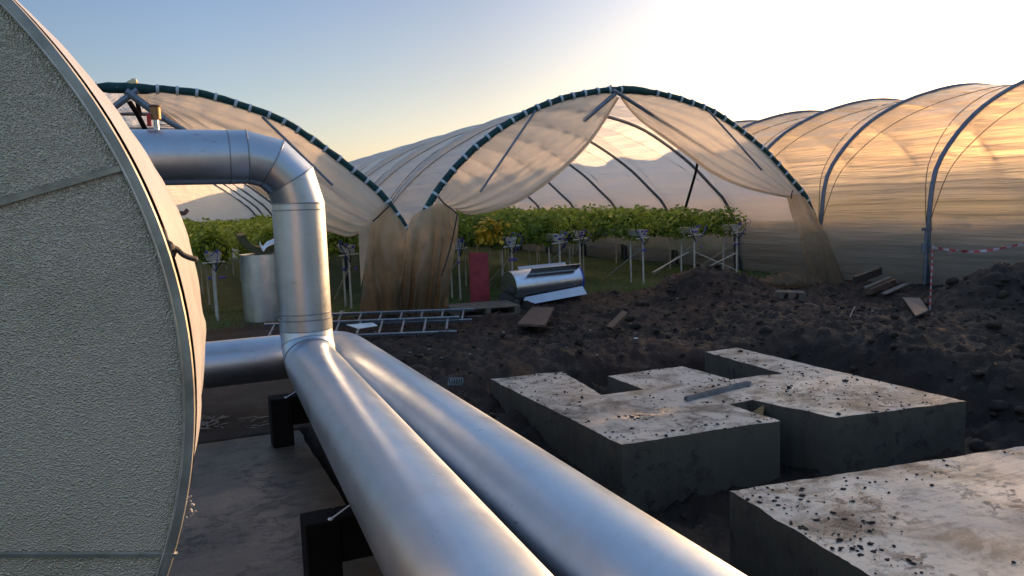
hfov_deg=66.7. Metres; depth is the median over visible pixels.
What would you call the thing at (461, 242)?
strawberry table
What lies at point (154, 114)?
air valve
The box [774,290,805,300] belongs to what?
pallet
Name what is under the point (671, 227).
strawberry table
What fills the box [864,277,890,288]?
timber
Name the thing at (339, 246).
strawberry table
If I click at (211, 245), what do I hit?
strawberry table
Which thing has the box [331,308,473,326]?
ladder
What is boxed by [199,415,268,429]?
shavings
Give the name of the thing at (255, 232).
strawberry table
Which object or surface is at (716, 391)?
steel angle
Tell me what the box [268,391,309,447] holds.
pipe support
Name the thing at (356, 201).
polytunnel
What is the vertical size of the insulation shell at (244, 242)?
0.375 m
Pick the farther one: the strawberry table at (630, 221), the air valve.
the strawberry table at (630, 221)
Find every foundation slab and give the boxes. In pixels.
[490,348,965,510]
[730,446,1023,575]
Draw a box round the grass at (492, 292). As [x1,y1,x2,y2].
[202,258,776,330]
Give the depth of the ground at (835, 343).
9.18 m
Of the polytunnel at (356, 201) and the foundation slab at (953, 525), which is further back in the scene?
the polytunnel at (356, 201)
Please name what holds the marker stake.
on the ground at (835, 343)
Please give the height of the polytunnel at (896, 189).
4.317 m
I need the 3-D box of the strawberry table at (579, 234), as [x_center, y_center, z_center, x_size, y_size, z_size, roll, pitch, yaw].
[-4.603,-2.094,29.508,1.009,1.811,29.610,-5,7,-24]
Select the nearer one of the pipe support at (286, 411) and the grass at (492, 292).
the pipe support at (286, 411)
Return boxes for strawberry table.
[182,217,238,320]
[209,214,273,277]
[241,215,359,308]
[328,214,475,299]
[359,211,527,285]
[453,203,655,283]
[456,205,592,267]
[468,208,575,270]
[477,204,706,274]
[481,204,750,272]
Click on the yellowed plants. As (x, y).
(481, 237)
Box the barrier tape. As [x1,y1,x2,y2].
[933,242,1023,252]
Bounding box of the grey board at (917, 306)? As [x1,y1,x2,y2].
[902,297,928,316]
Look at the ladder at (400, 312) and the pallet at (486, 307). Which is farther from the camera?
the pallet at (486, 307)
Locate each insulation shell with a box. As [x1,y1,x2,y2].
[236,233,274,254]
[517,262,579,275]
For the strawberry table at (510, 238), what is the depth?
14.68 m
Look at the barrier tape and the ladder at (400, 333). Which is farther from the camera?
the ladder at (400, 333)
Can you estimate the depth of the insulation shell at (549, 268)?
13.16 m
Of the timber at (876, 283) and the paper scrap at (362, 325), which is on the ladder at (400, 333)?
the paper scrap at (362, 325)
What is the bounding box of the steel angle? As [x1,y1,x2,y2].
[684,380,752,400]
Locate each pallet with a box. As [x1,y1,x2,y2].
[446,300,520,317]
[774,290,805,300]
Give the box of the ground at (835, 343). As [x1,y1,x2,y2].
[197,245,1023,575]
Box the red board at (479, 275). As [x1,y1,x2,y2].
[469,253,489,302]
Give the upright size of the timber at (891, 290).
0.078 m
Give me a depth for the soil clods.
9.54 m
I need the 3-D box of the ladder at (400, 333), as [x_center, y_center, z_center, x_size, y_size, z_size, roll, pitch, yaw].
[-2.036,0.536,10.331,2.644,0.209,0.374,-2,6,2]
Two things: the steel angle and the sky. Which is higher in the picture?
the sky
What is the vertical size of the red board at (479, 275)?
0.933 m
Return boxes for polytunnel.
[95,78,409,315]
[345,84,844,316]
[473,79,1023,285]
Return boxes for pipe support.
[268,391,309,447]
[300,504,372,575]
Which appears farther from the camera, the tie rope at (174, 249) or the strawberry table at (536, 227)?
the strawberry table at (536, 227)
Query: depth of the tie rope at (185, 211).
2.60 m
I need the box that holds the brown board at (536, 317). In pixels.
[517,307,553,326]
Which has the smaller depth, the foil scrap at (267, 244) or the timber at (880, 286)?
the foil scrap at (267, 244)
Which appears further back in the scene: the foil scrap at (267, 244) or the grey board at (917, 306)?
the foil scrap at (267, 244)
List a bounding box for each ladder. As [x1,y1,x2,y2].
[264,316,458,336]
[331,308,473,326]
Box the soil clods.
[269,263,1023,531]
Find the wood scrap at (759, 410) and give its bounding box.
[753,405,764,414]
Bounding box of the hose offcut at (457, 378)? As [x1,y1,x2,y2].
[448,377,462,385]
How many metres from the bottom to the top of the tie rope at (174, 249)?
0.284 m
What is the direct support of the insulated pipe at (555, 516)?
attached to the insulated pipe at (418, 506)
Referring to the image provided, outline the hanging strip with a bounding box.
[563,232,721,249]
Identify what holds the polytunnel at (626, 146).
on the ground at (835, 343)
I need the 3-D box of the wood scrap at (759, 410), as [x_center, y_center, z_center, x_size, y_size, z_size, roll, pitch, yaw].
[2.008,1.036,6.386,0.126,0.116,0.202,0,6,19]
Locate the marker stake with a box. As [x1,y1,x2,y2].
[929,245,933,309]
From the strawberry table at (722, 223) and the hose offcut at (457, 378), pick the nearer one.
the hose offcut at (457, 378)
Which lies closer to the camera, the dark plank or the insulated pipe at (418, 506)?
the insulated pipe at (418, 506)
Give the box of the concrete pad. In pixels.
[168,430,382,575]
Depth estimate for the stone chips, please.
9.94 m
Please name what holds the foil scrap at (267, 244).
in the insulation shell at (244, 242)
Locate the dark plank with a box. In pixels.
[606,310,627,330]
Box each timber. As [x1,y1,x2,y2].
[853,267,881,283]
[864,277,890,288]
[866,279,895,294]
[881,283,909,294]
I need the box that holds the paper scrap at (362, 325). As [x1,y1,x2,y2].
[348,323,377,328]
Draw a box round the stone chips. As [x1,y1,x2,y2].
[369,283,873,358]
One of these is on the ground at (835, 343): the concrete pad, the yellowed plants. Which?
the concrete pad
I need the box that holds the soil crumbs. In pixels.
[506,348,1022,573]
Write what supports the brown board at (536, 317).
on the ground at (835, 343)
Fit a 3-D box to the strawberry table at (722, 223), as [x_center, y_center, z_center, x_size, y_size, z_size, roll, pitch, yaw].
[-1.919,-2.184,29.721,2.647,1.758,29.609,-5,7,-24]
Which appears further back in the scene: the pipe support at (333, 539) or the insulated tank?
the pipe support at (333, 539)
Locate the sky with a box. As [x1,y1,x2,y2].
[17,0,1023,161]
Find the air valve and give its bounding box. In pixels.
[146,105,160,128]
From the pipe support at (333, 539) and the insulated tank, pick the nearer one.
the insulated tank
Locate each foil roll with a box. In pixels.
[239,252,278,322]
[501,264,584,300]
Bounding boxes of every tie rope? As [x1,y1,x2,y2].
[161,226,197,261]
[179,208,188,215]
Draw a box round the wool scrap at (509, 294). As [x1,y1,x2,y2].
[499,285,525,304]
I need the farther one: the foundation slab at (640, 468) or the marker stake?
the marker stake
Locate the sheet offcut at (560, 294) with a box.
[523,286,586,303]
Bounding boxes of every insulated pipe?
[130,129,553,575]
[202,331,746,575]
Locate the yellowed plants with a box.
[473,213,509,244]
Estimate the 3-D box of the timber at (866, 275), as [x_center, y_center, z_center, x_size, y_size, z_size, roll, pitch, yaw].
[5.951,-0.210,13.011,0.060,0.191,1.160,4,8,44]
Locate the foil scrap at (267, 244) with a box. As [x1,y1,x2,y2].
[260,239,273,251]
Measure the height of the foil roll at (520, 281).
0.574 m
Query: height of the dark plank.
0.139 m
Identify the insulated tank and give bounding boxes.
[0,0,205,575]
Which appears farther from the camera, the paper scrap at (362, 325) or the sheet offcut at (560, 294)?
the sheet offcut at (560, 294)
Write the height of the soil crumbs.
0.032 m

